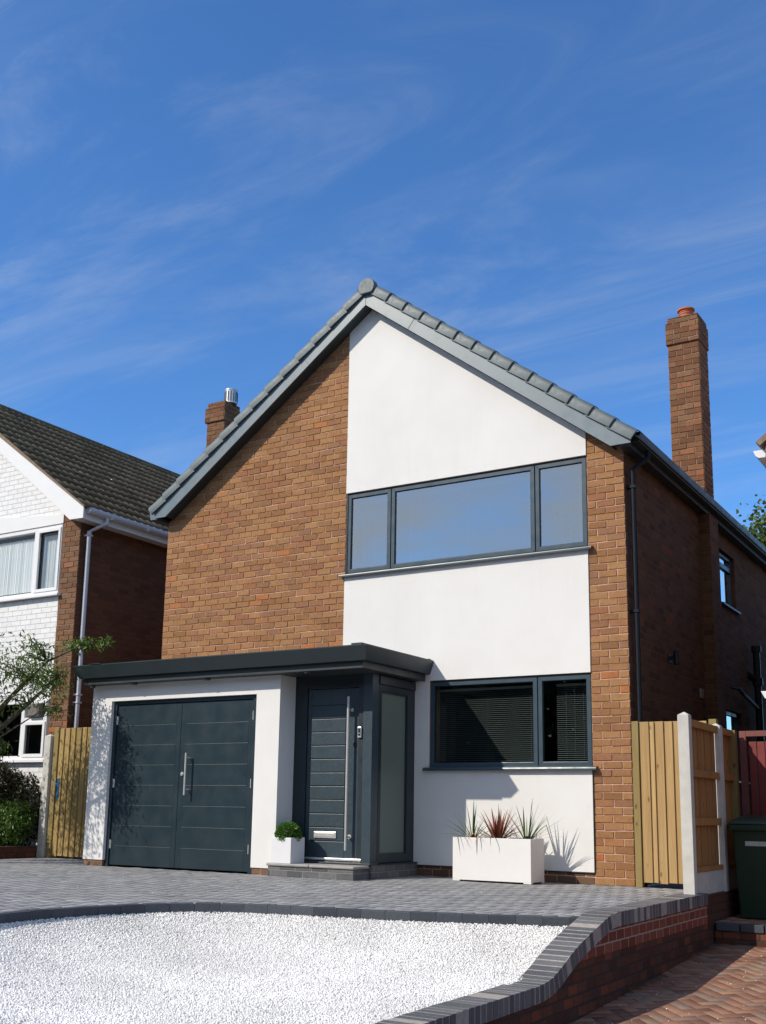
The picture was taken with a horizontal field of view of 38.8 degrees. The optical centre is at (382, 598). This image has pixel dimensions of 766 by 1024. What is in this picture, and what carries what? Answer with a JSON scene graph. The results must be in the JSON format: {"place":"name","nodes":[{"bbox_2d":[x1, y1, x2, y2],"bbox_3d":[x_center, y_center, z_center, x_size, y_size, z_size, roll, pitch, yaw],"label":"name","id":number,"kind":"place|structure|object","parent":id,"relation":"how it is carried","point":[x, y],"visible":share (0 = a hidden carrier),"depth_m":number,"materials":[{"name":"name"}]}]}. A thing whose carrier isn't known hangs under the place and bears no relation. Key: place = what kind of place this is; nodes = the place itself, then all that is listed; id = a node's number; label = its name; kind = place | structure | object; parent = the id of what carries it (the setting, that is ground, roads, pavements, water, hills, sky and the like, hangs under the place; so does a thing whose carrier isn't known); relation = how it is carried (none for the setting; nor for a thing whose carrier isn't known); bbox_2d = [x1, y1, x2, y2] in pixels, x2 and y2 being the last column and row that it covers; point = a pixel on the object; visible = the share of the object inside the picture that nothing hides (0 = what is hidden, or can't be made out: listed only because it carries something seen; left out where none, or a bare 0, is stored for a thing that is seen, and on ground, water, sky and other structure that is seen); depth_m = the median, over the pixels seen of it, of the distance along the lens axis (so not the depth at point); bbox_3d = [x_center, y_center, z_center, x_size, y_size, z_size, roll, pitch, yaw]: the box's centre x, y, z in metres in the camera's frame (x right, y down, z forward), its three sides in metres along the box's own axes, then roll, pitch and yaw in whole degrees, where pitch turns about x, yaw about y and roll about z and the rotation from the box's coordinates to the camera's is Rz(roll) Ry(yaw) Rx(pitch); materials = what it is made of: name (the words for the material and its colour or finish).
{"place":"outdoors","nodes":[
{"label":"outdoors","id":0,"kind":"place"},
{"bbox_2d":[0,857,683,918],"bbox_3d":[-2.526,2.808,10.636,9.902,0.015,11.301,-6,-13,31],"label":"driveway","id":1,"kind":"structure","parent":0,"point":[34,883],"depth_m":10.31,"materials":[{"name":"grey concrete"}]},
{"bbox_2d":[36,734,53,857],"bbox_3d":[-4.980,2.906,16.091,0.125,1.795,0.100,-6,-13,31],"label":"concrete post","id":2,"kind":"object","parent":1,"relation":"on","point":[45,797],"visible":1,"depth_m":16.04,"materials":[{"name":"grey concrete"}]},
{"bbox_2d":[46,727,90,857],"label":"timber gate","id":3,"kind":"structure","parent":1,"relation":"on","point":[68,798],"depth_m":15.86,"materials":[{"name":"beige wood"}]},
{"bbox_2d":[0,902,577,928],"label":"kerb","id":4,"kind":"structure","parent":1,"relation":"on","point":[215,907],"depth_m":8.35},
{"bbox_2d":[453,837,543,884],"bbox_3d":[1.277,2.896,12.073,0.948,0.474,0.360,-6,-13,31],"label":"trough planter","id":5,"kind":"object","parent":1,"relation":"on","point":[518,860],"visible":0.98,"depth_m":11.90,"materials":[{"name":"plastic"}]},
{"bbox_2d":[439,802,491,837],"bbox_3d":[1.027,2.519,12.387,0.830,0.504,0.839,0,-11,2],"label":"spiky plant","id":6,"kind":"object","parent":5,"relation":"on","point":[474,835],"visible":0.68,"depth_m":12.29,"materials":[{"name":"plant"}]},
{"bbox_2d":[467,804,519,844],"bbox_3d":[1.277,2.541,12.153,0.707,0.498,0.612,2,-11,-6],"label":"red plant","id":7,"kind":"object","parent":5,"relation":"in","point":[497,831],"visible":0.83,"depth_m":12.10,"materials":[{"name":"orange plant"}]},
{"bbox_2d":[499,801,566,838],"bbox_3d":[1.631,2.456,12.034,0.800,0.511,0.678,5,-12,-20],"label":"spiky plant","id":8,"kind":"object","parent":5,"relation":"on","point":[525,835],"visible":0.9,"depth_m":11.96,"materials":[{"name":"plant"}]},
{"bbox_2d":[631,719,717,887],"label":"timber gate","id":9,"kind":"structure","parent":1,"relation":"on","point":[657,811],"depth_m":11.58,"materials":[{"name":"brown wood"}]},
{"bbox_2d":[677,712,740,946],"bbox_3d":[3.270,2.356,10.801,0.140,2.320,1.800,-6,-13,31],"label":"fence","id":10,"kind":"object","parent":1,"relation":"on","point":[709,784],"visible":0.88,"depth_m":10.68,"materials":[{"name":"concrete"}]},
{"bbox_2d":[0,876,764,1023],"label":"gravel","id":11,"kind":"structure","parent":0,"point":[48,983],"depth_m":7.21,"materials":[{"name":"white gravel"}]},
{"bbox_2d":[0,0,765,532],"label":"sky","id":12,"kind":"structure","parent":0,"point":[191,191],"materials":[{"name":"blue"}]},
{"bbox_2d":[243,872,682,888],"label":"side path","id":13,"kind":"structure","parent":0,"point":[675,886],"depth_m":12.06,"materials":[{"name":"grey concrete"}]},
{"bbox_2d":[72,278,765,886],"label":"detached house","id":14,"kind":"structure","parent":13,"relation":"on","point":[424,570],"depth_m":13.64,"materials":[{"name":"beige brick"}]},
{"bbox_2d":[109,703,182,867],"bbox_3d":[-3.030,2.365,13.878,1.126,2.033,0.060,-6,-13,31],"label":"garage door","id":15,"kind":"structure","parent":14,"relation":"in","point":[148,743],"depth_m":13.85,"materials":[{"name":"grey metal"}]},
{"bbox_2d":[174,699,253,871],"bbox_3d":[-2.064,2.260,13.256,1.169,2.033,0.132,-6,-13,31],"label":"garage door","id":16,"kind":"structure","parent":14,"relation":"in","point":[213,807],"depth_m":13.27,"materials":[{"name":"grey metal"}]},
{"bbox_2d":[271,837,304,863],"bbox_3d":[-1.095,2.895,12.533,0.275,0.286,0.270,-6,-13,31],"label":"cube planter","id":17,"kind":"object","parent":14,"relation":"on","point":[289,850],"visible":0.91,"depth_m":12.43,"materials":[{"name":"plastic"}]},
{"bbox_2d":[274,821,302,840],"bbox_3d":[-1.088,2.696,12.571,0.340,0.251,0.344,-6,-13,31],"label":"topiary ball","id":18,"kind":"object","parent":17,"relation":"in","point":[286,829],"visible":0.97,"depth_m":12.48,"materials":[{"name":"green plant"}]},
{"bbox_2d":[304,688,358,858],"bbox_3d":[-0.607,2.022,12.707,0.730,1.950,0.146,-6,-13,31],"label":"front door","id":19,"kind":"structure","parent":14,"relation":"in","point":[333,714],"depth_m":12.72,"materials":[{"name":"grey metal"}]},
{"bbox_2d":[338,457,592,577],"bbox_3d":[0.975,-0.962,13.564,3.475,1.133,0.260,-6,-13,31],"label":"window","id":20,"kind":"structure","parent":14,"relation":"in","point":[536,548],"depth_m":13.50,"materials":[{"name":"grey glass"}]},
{"bbox_2d":[422,674,597,770],"bbox_3d":[1.485,1.471,12.753,2.190,1.081,0.260,-6,-13,31],"label":"window","id":21,"kind":"structure","parent":14,"relation":"in","point":[539,763],"depth_m":12.71,"materials":[{"name":"grey glass"}]},
{"bbox_2d":[719,551,740,614],"bbox_3d":[5.145,-0.253,16.306,0.160,0.850,1.020,-6,-13,31],"label":"side window","id":22,"kind":"structure","parent":14,"relation":"in","point":[725,563],"depth_m":16.44,"materials":[{"name":"clear glass"}]},
{"bbox_2d":[726,710,749,783],"bbox_3d":[5.121,2.166,15.860,0.160,1.030,1.070,-6,-13,31],"label":"side window","id":23,"kind":"structure","parent":14,"relation":"in","point":[732,718],"depth_m":16.14,"materials":[{"name":"glass"}]},
{"bbox_2d":[571,943,765,1023],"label":"neighbour driveway","id":24,"kind":"structure","parent":0,"point":[735,966],"depth_m":8.00,"materials":[{"name":"red brick"}]},
{"bbox_2d":[715,930,765,947],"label":"neighbour step","id":25,"kind":"object","parent":24,"relation":"on","point":[741,938],"visible":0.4,"depth_m":10.18,"materials":[{"name":"red brick"}]},
{"bbox_2d":[716,922,765,933],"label":"neighbour step edging","id":26,"kind":"object","parent":25,"relation":"on","point":[742,927],"visible":1,"depth_m":10.18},
{"bbox_2d":[715,914,765,924],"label":"neighbour path","id":27,"kind":"structure","parent":0,"point":[736,919],"depth_m":10.53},
{"bbox_2d":[728,815,765,919],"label":"wheelie bin","id":28,"kind":"object","parent":27,"relation":"on","point":[749,836],"visible":1,"depth_m":10.73,"materials":[{"name":"green plastic"}]},
{"bbox_2d":[739,731,765,814],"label":"maroon gate","id":29,"kind":"structure","parent":27,"relation":"on","point":[753,750],"depth_m":11.64,"materials":[{"name":"paint"}]},
{"label":"ground","id":30,"kind":"structure","parent":0,"visible":0},
{"bbox_2d":[374,892,708,1023],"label":"boundary wall","id":31,"kind":"structure","parent":30,"relation":"on","point":[585,963],"depth_m":7.64,"materials":[{"name":"brown brick"}]},
{"bbox_2d":[735,494,765,546],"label":"broadleaf tree","id":32,"kind":"object","parent":30,"relation":"on","point":[760,536],"visible":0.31,"depth_m":29.19,"materials":[{"name":"green plant"}]},
{"bbox_2d":[753,433,765,698],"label":"neighbour house","id":33,"kind":"structure","parent":30,"relation":"on","point":[760,455],"depth_m":11.38,"materials":[{"name":"white plastic"}]},
{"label":"garden soil","id":34,"kind":"structure","parent":0,"visible":0},
{"bbox_2d":[0,846,36,858],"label":"garden wall","id":35,"kind":"structure","parent":34,"relation":"on","point":[11,852],"depth_m":15.64,"materials":[{"name":"red brick"}]},
{"bbox_2d":[0,798,38,845],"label":"bright shrub","id":36,"kind":"object","parent":34,"relation":"on","point":[8,836],"visible":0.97,"depth_m":15.84,"materials":[{"name":"green plant"}]},
{"bbox_2d":[0,758,42,845],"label":"dark shrub","id":37,"kind":"object","parent":34,"relation":"on","point":[11,779],"visible":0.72,"depth_m":16.14,"materials":[{"name":"green plant"}]},
{"bbox_2d":[0,614,115,763],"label":"tree","id":38,"kind":"object","parent":34,"relation":"on","point":[53,681],"visible":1,"depth_m":14.13,"materials":[{"name":"green plant"}]},
{"bbox_2d":[0,388,240,856],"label":"neighbour house","id":39,"kind":"structure","parent":34,"relation":"on","point":[83,544],"depth_m":17.73,"materials":[{"name":"brown brick"}]},
{"bbox_2d":[0,699,50,762],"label":"window","id":40,"kind":"structure","parent":39,"relation":"in","point":[23,758],"depth_m":16.86,"materials":[{"name":"white plastic"}]},
{"bbox_2d":[0,524,63,602],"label":"window","id":41,"kind":"structure","parent":39,"relation":"in","point":[19,560],"depth_m":17.64,"materials":[{"name":"white plastic"}]}
]}

